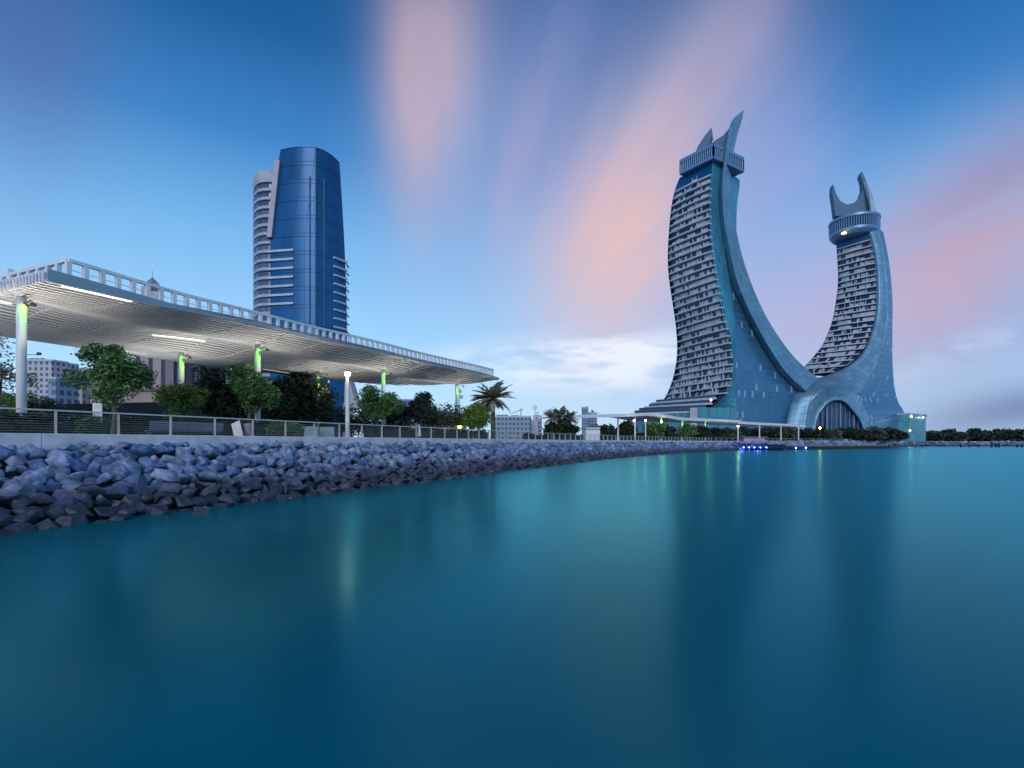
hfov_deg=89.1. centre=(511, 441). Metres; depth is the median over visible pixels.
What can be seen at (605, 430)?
tree
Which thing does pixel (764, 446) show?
moored boat
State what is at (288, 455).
boulder
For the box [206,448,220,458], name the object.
boulder
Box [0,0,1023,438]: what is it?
sky
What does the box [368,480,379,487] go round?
boulder
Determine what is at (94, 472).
boulder
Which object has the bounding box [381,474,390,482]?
boulder
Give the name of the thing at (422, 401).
tree
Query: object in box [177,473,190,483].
boulder
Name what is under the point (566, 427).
shrub
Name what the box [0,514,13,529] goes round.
boulder
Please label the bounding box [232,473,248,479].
boulder
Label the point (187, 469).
boulder
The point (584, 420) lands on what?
distant tower
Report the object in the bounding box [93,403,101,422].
sign board
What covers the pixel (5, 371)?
tree
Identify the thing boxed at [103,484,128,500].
boulder
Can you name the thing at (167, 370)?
brown tower block
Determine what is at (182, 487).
boulder
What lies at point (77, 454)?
boulder
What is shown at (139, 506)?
boulder
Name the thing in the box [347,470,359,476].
boulder
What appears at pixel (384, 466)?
boulder
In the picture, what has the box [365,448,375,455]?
boulder
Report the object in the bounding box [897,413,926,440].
glass pavilion
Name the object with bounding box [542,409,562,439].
bushy palm
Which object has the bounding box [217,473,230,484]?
boulder
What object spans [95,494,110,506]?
boulder
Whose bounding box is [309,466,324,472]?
boulder
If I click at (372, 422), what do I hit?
shrub
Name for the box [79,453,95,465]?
boulder
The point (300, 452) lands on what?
boulder
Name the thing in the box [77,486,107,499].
boulder
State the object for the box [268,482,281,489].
boulder
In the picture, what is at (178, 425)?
bench
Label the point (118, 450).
boulder
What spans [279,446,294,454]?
boulder
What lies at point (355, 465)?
boulder
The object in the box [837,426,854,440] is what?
tree
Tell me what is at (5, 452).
boulder
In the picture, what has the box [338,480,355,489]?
boulder
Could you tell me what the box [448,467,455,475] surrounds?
boulder
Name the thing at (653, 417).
shade canopy
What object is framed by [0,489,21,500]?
boulder
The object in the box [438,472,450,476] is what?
boulder
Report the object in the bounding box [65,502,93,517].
boulder
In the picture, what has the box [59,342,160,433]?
tree
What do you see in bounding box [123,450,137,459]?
boulder
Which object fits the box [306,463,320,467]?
boulder
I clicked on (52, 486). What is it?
boulder
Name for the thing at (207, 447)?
boulder
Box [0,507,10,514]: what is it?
boulder
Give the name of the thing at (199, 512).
boulder
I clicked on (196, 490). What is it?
boulder
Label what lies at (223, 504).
boulder
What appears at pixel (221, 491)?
boulder
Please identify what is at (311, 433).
screen wall
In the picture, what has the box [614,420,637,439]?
tree
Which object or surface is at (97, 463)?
boulder
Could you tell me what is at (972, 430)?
tree
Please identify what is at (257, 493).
boulder
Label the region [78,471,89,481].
boulder
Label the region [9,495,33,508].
boulder
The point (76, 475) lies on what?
boulder
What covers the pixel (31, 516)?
boulder
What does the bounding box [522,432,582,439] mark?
hedge
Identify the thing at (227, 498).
boulder
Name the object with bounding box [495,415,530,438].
distant block
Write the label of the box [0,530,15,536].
boulder
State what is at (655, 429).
tree
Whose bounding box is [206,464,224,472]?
boulder
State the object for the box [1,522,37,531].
boulder
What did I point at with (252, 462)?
boulder
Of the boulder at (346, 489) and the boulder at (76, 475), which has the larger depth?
the boulder at (346, 489)
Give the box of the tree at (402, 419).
[378,401,418,429]
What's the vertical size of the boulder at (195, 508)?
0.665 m
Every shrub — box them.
[10,392,65,415]
[334,403,362,436]
[339,410,380,436]
[542,418,580,439]
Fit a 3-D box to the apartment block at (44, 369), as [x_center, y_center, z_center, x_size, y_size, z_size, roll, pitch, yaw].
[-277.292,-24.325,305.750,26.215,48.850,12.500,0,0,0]
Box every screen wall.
[302,426,317,436]
[320,427,333,436]
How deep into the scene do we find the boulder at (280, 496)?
27.10 m
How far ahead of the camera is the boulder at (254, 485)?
27.46 m
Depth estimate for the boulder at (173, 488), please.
23.86 m
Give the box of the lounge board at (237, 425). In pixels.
[231,420,242,435]
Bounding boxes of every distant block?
[398,399,423,427]
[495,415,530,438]
[531,419,538,434]
[533,415,541,433]
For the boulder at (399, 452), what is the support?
on the embankment
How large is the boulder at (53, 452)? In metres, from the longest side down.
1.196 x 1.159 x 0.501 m
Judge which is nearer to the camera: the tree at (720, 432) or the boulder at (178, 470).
the boulder at (178, 470)
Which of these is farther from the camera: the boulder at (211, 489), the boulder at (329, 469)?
the boulder at (329, 469)
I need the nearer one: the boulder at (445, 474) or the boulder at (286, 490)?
the boulder at (286, 490)
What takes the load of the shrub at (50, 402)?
on the ground
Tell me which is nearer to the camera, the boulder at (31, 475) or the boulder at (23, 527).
the boulder at (23, 527)
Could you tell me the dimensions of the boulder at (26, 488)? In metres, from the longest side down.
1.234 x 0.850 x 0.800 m
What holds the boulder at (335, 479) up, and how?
on the embankment
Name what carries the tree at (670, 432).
on the ground
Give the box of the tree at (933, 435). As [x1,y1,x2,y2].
[926,430,945,440]
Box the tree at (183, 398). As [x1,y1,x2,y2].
[150,380,210,418]
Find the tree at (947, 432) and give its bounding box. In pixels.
[940,428,956,440]
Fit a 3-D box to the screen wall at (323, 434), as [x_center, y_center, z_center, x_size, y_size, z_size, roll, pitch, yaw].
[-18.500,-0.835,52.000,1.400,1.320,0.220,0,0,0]
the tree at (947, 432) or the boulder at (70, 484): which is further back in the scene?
the tree at (947, 432)
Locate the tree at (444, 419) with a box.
[420,400,464,429]
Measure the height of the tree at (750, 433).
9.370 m
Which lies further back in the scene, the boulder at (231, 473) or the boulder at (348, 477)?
the boulder at (348, 477)
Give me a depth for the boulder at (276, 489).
28.01 m
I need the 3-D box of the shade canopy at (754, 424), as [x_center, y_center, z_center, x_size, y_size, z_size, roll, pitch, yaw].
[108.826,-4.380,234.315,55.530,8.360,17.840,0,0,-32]
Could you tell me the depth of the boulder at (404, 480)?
38.20 m
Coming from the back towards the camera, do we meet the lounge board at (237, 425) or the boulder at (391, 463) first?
the boulder at (391, 463)
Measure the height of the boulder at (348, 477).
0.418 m
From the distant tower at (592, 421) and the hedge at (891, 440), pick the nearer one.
the hedge at (891, 440)
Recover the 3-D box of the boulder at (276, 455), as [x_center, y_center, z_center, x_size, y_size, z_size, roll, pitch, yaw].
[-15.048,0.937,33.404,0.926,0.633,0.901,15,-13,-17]
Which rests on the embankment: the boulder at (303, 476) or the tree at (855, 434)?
the boulder at (303, 476)
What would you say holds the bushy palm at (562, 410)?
on the ground
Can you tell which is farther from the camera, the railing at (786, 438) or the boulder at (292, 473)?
the railing at (786, 438)
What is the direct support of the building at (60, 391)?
on the ground
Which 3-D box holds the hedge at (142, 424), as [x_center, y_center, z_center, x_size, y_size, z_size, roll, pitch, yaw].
[-22.589,-0.976,34.969,1.236,1.729,8.198,0,0,29]
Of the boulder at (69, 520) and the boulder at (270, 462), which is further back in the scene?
the boulder at (270, 462)
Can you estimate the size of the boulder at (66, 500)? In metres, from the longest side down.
1.548 x 1.025 x 0.992 m
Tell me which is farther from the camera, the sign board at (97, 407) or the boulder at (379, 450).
the boulder at (379, 450)
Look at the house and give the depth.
110.24 m
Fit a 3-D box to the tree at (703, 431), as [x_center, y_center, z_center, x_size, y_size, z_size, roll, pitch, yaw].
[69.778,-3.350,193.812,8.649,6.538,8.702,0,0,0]
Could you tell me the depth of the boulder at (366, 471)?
36.66 m
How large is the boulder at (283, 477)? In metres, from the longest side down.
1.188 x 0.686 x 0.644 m
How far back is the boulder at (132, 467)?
24.61 m
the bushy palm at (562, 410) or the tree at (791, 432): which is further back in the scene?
the tree at (791, 432)
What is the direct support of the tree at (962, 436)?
on the ground
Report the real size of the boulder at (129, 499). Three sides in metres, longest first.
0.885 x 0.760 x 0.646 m
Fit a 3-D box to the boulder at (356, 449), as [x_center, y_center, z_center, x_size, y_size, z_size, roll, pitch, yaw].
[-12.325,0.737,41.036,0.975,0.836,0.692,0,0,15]
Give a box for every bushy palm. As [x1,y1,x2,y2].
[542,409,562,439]
[550,405,569,419]
[563,411,578,425]
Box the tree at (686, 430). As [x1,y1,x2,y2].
[677,423,698,440]
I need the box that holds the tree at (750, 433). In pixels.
[739,426,760,437]
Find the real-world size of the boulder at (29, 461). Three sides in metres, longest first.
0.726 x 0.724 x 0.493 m
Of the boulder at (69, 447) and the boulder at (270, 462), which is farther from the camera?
the boulder at (270, 462)
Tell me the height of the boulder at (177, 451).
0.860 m
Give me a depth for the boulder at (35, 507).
19.07 m
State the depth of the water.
8.64 m
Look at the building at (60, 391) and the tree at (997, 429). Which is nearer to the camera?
the building at (60, 391)
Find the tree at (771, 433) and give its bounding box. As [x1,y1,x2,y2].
[757,427,786,439]
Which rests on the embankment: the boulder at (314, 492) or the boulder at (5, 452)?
the boulder at (314, 492)
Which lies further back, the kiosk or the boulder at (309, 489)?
the kiosk
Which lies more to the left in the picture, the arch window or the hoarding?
the hoarding
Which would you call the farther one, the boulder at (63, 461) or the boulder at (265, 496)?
the boulder at (265, 496)
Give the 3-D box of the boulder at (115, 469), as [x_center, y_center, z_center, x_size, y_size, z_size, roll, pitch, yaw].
[-18.125,1.326,23.801,1.026,0.867,0.896,15,17,-15]
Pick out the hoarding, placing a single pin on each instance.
(145, 407)
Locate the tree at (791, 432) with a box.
[782,427,799,439]
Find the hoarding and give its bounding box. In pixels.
[3,402,329,435]
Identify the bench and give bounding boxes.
[147,421,188,434]
[186,422,223,435]
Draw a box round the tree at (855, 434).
[843,428,872,440]
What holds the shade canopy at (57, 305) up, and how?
on the ground
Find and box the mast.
[459,388,462,406]
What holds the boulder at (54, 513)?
on the rock bank
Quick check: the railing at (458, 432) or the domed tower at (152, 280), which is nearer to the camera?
the railing at (458, 432)
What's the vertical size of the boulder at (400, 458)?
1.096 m
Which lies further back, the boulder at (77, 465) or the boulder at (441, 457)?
the boulder at (441, 457)
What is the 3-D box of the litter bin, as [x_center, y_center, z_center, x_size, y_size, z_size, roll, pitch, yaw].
[-18.208,-0.750,36.000,0.720,1.100,0.720,0,0,0]
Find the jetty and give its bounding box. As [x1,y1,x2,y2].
[786,443,888,449]
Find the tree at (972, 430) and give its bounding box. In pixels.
[966,428,990,440]
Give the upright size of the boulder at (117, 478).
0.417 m
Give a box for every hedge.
[0,410,109,433]
[71,413,113,433]
[108,414,231,435]
[235,417,270,435]
[263,421,305,436]
[363,424,487,438]
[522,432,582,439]
[608,432,720,440]
[734,436,901,441]
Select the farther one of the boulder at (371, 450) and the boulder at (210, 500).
the boulder at (371, 450)
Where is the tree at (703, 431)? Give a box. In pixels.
[693,425,710,439]
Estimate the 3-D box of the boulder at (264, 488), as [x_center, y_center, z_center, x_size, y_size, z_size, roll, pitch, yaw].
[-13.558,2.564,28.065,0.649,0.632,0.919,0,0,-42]
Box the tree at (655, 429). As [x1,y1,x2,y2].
[643,421,665,438]
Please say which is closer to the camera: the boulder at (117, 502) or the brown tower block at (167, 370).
the boulder at (117, 502)
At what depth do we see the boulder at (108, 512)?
20.15 m
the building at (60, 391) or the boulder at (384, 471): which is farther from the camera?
the building at (60, 391)
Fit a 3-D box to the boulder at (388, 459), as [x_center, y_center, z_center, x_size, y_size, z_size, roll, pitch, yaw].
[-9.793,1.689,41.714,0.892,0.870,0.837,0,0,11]
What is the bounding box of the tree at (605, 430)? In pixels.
[589,424,616,439]
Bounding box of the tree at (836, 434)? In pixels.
[825,428,845,439]
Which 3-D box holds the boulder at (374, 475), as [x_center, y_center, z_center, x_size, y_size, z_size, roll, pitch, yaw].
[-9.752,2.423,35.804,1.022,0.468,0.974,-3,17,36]
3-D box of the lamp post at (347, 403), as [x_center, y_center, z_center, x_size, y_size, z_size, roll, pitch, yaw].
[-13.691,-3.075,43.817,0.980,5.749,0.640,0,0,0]
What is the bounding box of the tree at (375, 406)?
[354,384,404,424]
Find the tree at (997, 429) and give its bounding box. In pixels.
[991,428,1010,440]
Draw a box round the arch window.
[815,400,859,429]
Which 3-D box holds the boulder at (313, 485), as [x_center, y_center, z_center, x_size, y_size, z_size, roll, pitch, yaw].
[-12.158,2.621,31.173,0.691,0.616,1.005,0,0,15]
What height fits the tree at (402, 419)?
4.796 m
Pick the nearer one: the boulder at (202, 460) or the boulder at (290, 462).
the boulder at (202, 460)
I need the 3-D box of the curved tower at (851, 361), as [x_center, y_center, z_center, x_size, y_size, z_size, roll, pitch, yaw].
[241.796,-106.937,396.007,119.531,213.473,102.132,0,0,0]
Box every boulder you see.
[0,445,15,461]
[0,476,9,486]
[0,482,35,504]
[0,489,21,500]
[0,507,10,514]
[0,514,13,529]
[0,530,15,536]
[1,478,20,488]
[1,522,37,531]
[3,455,26,465]
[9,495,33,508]
[10,509,38,524]
[18,469,47,483]
[26,448,47,459]
[26,458,43,467]
[28,492,55,504]
[29,461,46,469]
[29,506,47,518]
[31,481,45,492]
[34,518,60,529]
[36,465,70,481]
[43,451,73,465]
[44,449,71,458]
[44,481,62,491]
[44,505,66,518]
[47,489,91,505]
[49,457,71,467]
[49,494,78,519]
[55,514,89,526]
[57,444,75,450]
[60,479,85,490]
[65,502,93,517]
[68,459,87,472]
[68,472,86,479]
[71,450,86,458]
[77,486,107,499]
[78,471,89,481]
[78,495,95,508]
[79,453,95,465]
[85,468,100,477]
[87,456,108,471]
[94,506,122,518]
[94,520,108,522]
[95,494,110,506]
[101,463,129,479]
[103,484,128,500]
[104,455,113,463]
[107,447,125,455]
[107,513,129,520]
[110,500,125,505]
[111,453,124,460]
[111,481,129,485]
[112,474,126,481]
[114,457,137,462]
[120,503,137,513]
[121,460,143,474]
[121,474,147,485]
[121,494,141,505]
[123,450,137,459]
[128,483,152,495]
[130,444,152,457]
[132,501,145,513]
[138,456,156,470]
[145,504,166,514]
[146,485,156,493]
[148,479,162,485]
[149,468,180,482]
[150,455,158,461]
[151,463,165,468]
[152,445,168,454]
[152,490,170,502]
[155,483,180,494]
[158,455,184,464]
[158,496,174,506]
[164,463,179,469]
[173,447,190,456]
[173,467,182,472]
[173,494,194,506]
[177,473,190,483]
[178,452,196,464]
[180,465,198,473]
[180,485,188,493]
[181,489,194,497]
[187,473,199,484]
[187,487,197,493]
[189,496,207,507]
[191,509,208,514]
[192,506,209,510]
[193,447,205,456]
[193,456,208,465]
[194,450,207,455]
[196,464,209,471]
[196,481,211,488]
[196,483,218,496]
[198,470,219,480]
[201,444,214,450]
[203,495,218,505]
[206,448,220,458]
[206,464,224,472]
[213,502,234,506]
[215,455,232,468]
[216,487,226,496]
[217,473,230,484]
[218,493,236,502]
[221,468,241,477]
[222,483,240,494]
[225,452,239,458]
[231,455,250,468]
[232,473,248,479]
[233,479,244,488]
[233,493,240,502]
[235,447,254,454]
[238,493,256,501]
[241,468,254,473]
[243,476,258,480]
[245,457,256,467]
[245,480,261,491]
[251,470,263,477]
[252,490,262,497]
[256,484,269,491]
[258,492,274,501]
[263,474,280,483]
[265,457,275,466]
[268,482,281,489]
[269,485,282,493]
[270,450,282,460]
[273,494,286,499]
[278,457,297,467]
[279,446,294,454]
[280,474,292,480]
[281,486,290,494]
[282,452,293,458]
[284,469,297,477]
[284,477,302,487]
[288,490,302,496]
[290,484,308,492]
[296,449,307,458]
[297,472,309,480]
[299,455,312,464]
[302,486,314,493]
[305,480,317,488]
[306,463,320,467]
[309,448,324,457]
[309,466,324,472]
[309,491,318,494]
[314,475,326,484]
[316,463,325,468]
[317,482,331,490]
[317,487,331,493]
[322,451,333,460]
[324,466,335,474]
[327,476,339,482]
[327,481,335,486]
[331,458,340,466]
[336,468,347,475]
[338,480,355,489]
[339,455,350,463]
[339,475,359,480]
[340,488,355,490]
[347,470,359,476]
[349,446,361,454]
[352,463,364,469]
[353,480,360,487]
[355,467,363,476]
[359,485,369,488]
[362,469,370,474]
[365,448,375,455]
[368,473,377,478]
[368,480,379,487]
[370,445,384,454]
[377,469,390,475]
[379,459,387,469]
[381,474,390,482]
[384,458,395,463]
[386,466,394,473]
[387,461,398,469]
[390,477,401,484]
[391,456,407,465]
[395,450,403,454]
[395,470,404,475]
[397,476,410,482]
[404,469,415,475]
[435,449,448,458]
[437,455,445,460]
[438,466,448,471]
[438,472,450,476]
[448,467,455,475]
[473,453,483,459]
[474,459,484,465]
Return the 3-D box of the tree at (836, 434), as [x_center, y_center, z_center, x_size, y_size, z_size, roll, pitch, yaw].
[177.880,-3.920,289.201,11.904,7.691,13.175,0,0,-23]
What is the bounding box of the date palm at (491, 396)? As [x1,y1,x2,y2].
[469,380,516,438]
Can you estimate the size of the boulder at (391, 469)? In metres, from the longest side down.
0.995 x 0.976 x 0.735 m
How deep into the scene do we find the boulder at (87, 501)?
20.49 m
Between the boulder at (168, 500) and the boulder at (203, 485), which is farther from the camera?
the boulder at (203, 485)
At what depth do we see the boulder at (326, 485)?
31.27 m
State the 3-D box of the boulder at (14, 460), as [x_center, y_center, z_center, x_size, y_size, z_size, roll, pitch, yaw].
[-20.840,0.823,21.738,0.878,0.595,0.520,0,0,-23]
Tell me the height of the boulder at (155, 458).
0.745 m
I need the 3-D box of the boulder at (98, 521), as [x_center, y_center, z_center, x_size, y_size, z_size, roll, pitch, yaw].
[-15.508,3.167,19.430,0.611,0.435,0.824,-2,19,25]
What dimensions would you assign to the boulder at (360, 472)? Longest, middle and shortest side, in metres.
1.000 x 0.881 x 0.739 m
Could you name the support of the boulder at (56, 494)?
on the embankment
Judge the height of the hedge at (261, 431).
1.765 m
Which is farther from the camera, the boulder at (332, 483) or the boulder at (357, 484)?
the boulder at (357, 484)
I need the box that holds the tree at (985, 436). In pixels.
[976,431,1009,440]
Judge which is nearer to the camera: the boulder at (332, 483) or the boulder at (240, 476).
the boulder at (240, 476)
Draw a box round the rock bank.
[0,439,1023,529]
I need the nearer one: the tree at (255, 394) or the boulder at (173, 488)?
the boulder at (173, 488)
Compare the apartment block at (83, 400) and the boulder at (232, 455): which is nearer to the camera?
the boulder at (232, 455)
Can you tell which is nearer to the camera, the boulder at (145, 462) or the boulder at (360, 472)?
the boulder at (145, 462)
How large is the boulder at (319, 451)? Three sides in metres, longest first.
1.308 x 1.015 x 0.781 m
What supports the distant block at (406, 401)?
on the ground
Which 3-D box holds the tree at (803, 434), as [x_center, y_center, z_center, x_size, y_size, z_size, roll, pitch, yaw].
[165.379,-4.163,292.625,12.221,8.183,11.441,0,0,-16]
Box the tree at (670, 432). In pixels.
[659,424,677,439]
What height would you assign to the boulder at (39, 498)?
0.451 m
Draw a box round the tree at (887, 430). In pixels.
[879,427,898,441]
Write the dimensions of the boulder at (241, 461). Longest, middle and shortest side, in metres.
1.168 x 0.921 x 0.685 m
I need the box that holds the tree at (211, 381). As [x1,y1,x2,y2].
[190,365,231,421]
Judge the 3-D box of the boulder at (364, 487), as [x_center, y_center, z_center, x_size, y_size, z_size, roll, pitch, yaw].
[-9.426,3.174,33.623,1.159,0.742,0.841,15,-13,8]
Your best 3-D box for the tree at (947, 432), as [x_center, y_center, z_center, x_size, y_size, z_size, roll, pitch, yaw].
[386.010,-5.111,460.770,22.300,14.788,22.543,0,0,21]
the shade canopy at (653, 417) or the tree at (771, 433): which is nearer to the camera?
the shade canopy at (653, 417)
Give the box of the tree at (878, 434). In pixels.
[862,426,888,441]
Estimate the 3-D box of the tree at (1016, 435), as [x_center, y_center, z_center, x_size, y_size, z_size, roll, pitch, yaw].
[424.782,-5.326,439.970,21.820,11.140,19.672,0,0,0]
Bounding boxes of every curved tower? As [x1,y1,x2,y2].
[630,110,817,433]
[785,172,903,429]
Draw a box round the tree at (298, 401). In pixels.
[261,371,344,427]
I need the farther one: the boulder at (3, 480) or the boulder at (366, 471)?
the boulder at (366, 471)
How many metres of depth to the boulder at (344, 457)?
37.38 m
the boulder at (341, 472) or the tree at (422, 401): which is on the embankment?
the boulder at (341, 472)
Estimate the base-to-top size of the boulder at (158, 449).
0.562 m
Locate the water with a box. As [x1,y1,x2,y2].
[0,446,1023,767]
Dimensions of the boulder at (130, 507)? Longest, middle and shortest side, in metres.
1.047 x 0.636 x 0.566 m
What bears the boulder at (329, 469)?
on the embankment
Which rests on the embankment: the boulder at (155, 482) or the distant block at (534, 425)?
the boulder at (155, 482)
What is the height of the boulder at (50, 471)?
0.783 m
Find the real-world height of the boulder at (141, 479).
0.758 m
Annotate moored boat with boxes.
[730,438,785,449]
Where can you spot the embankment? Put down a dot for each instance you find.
(13, 474)
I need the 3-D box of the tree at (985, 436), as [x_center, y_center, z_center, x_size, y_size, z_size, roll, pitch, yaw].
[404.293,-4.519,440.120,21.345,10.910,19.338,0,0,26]
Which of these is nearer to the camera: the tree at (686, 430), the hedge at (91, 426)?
the hedge at (91, 426)
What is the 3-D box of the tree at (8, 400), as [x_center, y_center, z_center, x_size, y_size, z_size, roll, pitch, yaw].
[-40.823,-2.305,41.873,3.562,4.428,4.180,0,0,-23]
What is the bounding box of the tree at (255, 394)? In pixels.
[220,361,282,421]
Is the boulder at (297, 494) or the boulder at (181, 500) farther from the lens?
the boulder at (297, 494)
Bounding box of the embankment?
[0,443,997,521]
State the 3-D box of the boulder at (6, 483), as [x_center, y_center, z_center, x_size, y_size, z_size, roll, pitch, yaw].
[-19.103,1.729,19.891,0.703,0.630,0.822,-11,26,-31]
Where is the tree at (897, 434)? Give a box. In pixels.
[888,429,910,439]
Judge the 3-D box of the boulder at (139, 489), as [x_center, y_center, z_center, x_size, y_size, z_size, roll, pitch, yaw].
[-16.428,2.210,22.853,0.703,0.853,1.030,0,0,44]
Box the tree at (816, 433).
[806,425,831,440]
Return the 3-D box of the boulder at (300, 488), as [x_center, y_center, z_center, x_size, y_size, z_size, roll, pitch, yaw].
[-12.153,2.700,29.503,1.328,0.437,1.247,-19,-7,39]
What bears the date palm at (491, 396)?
on the ground
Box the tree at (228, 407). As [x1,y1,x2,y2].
[215,367,253,425]
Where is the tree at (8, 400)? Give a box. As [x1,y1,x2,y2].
[2,387,38,412]
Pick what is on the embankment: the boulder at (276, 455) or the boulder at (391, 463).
the boulder at (391, 463)
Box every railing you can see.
[0,407,711,440]
[715,438,850,440]
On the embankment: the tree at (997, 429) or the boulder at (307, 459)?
the boulder at (307, 459)
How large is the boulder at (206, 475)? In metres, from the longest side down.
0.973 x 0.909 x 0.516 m
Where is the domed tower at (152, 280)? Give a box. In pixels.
[141,270,158,298]
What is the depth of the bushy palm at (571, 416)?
123.14 m
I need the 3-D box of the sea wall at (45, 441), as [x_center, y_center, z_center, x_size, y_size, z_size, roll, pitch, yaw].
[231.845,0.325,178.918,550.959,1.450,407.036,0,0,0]
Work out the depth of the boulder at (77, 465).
23.09 m
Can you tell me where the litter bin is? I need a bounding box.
[243,423,254,435]
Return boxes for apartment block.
[27,358,68,404]
[69,363,78,377]
[79,382,98,403]
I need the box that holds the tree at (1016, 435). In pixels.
[995,429,1023,440]
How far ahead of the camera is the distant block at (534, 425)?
421.09 m
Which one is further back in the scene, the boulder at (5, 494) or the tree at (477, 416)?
the tree at (477, 416)
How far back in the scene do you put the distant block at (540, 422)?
431.60 m
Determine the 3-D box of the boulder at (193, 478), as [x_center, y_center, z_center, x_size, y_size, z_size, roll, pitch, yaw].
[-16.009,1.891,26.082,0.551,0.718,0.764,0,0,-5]
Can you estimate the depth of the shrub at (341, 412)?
68.77 m
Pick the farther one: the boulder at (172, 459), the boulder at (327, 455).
the boulder at (327, 455)
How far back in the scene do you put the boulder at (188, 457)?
27.66 m
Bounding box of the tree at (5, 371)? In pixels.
[0,331,50,411]
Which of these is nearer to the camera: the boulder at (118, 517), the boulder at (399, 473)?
the boulder at (118, 517)
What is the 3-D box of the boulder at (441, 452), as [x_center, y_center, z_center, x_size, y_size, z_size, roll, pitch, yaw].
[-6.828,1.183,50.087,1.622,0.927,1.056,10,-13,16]
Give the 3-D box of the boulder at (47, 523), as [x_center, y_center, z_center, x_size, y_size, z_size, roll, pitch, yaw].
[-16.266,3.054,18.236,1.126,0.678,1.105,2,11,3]
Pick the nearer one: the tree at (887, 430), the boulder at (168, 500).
the boulder at (168, 500)
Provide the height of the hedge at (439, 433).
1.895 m
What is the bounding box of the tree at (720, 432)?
[710,427,727,437]
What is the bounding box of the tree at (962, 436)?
[948,431,975,440]
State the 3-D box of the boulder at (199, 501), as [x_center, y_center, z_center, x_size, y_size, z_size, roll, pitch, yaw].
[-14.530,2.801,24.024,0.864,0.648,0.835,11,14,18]
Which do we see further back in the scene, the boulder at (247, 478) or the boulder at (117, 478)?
the boulder at (247, 478)
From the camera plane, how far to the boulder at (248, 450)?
32.18 m
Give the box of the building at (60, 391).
[48,377,78,403]
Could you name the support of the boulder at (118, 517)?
on the embankment
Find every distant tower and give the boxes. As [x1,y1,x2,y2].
[581,406,587,433]
[588,410,596,426]
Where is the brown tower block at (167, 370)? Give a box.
[136,356,206,388]
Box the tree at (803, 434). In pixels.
[797,428,813,440]
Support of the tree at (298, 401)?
on the ground
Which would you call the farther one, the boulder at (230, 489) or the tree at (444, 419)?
the tree at (444, 419)
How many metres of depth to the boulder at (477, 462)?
51.88 m
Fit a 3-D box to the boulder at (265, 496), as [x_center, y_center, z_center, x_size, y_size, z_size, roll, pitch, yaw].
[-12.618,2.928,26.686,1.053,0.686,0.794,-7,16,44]
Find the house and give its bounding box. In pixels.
[90,389,159,403]
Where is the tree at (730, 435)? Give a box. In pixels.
[721,427,743,440]
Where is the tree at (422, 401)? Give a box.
[407,391,437,426]
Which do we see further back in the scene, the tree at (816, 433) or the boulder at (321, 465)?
the tree at (816, 433)
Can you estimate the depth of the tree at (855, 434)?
281.20 m
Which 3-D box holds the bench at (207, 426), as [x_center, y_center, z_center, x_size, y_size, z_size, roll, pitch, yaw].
[-19.834,-0.713,33.468,0.650,1.025,2.300,0,0,24]
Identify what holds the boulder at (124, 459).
on the embankment
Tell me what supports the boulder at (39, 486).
on the embankment
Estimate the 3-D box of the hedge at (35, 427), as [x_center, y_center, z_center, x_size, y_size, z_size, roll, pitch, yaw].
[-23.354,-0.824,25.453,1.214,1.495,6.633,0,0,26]
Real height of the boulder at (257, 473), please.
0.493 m
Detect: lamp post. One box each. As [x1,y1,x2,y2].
[345,371,355,436]
[737,425,739,440]
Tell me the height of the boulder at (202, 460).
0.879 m
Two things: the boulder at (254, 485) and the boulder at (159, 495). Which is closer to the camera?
the boulder at (159, 495)
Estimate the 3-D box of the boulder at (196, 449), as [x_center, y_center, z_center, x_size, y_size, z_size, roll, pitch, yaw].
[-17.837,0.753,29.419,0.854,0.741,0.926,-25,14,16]
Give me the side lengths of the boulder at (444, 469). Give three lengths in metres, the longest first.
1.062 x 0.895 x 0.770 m
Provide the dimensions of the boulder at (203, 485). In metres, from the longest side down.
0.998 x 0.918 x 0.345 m
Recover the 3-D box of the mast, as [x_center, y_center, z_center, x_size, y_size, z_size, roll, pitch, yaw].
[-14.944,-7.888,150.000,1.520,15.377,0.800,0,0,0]
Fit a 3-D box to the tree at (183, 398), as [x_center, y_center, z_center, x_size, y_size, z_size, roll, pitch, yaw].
[-24.069,-2.299,37.851,3.682,4.398,3.964,0,0,0]
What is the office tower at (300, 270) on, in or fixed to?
on the ground
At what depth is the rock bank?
48.52 m
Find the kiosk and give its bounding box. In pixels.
[581,427,599,439]
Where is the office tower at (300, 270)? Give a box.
[253,147,360,436]
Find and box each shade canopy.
[0,258,498,436]
[537,413,739,440]
[697,421,805,439]
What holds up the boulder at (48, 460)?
on the embankment
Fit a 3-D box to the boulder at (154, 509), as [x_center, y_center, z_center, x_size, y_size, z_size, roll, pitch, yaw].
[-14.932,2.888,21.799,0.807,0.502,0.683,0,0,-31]
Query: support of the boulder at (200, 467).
on the embankment
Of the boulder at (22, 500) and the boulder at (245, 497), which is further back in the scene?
the boulder at (245, 497)
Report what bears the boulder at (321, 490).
on the embankment
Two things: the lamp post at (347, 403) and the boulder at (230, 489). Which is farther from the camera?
the lamp post at (347, 403)
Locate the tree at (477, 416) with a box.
[455,402,493,438]
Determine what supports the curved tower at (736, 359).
on the ground
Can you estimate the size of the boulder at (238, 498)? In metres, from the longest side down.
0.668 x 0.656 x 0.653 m
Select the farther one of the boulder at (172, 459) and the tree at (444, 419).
the tree at (444, 419)
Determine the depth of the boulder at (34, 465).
21.63 m
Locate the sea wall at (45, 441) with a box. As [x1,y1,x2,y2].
[0,433,1019,451]
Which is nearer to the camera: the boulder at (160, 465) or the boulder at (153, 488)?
the boulder at (153, 488)

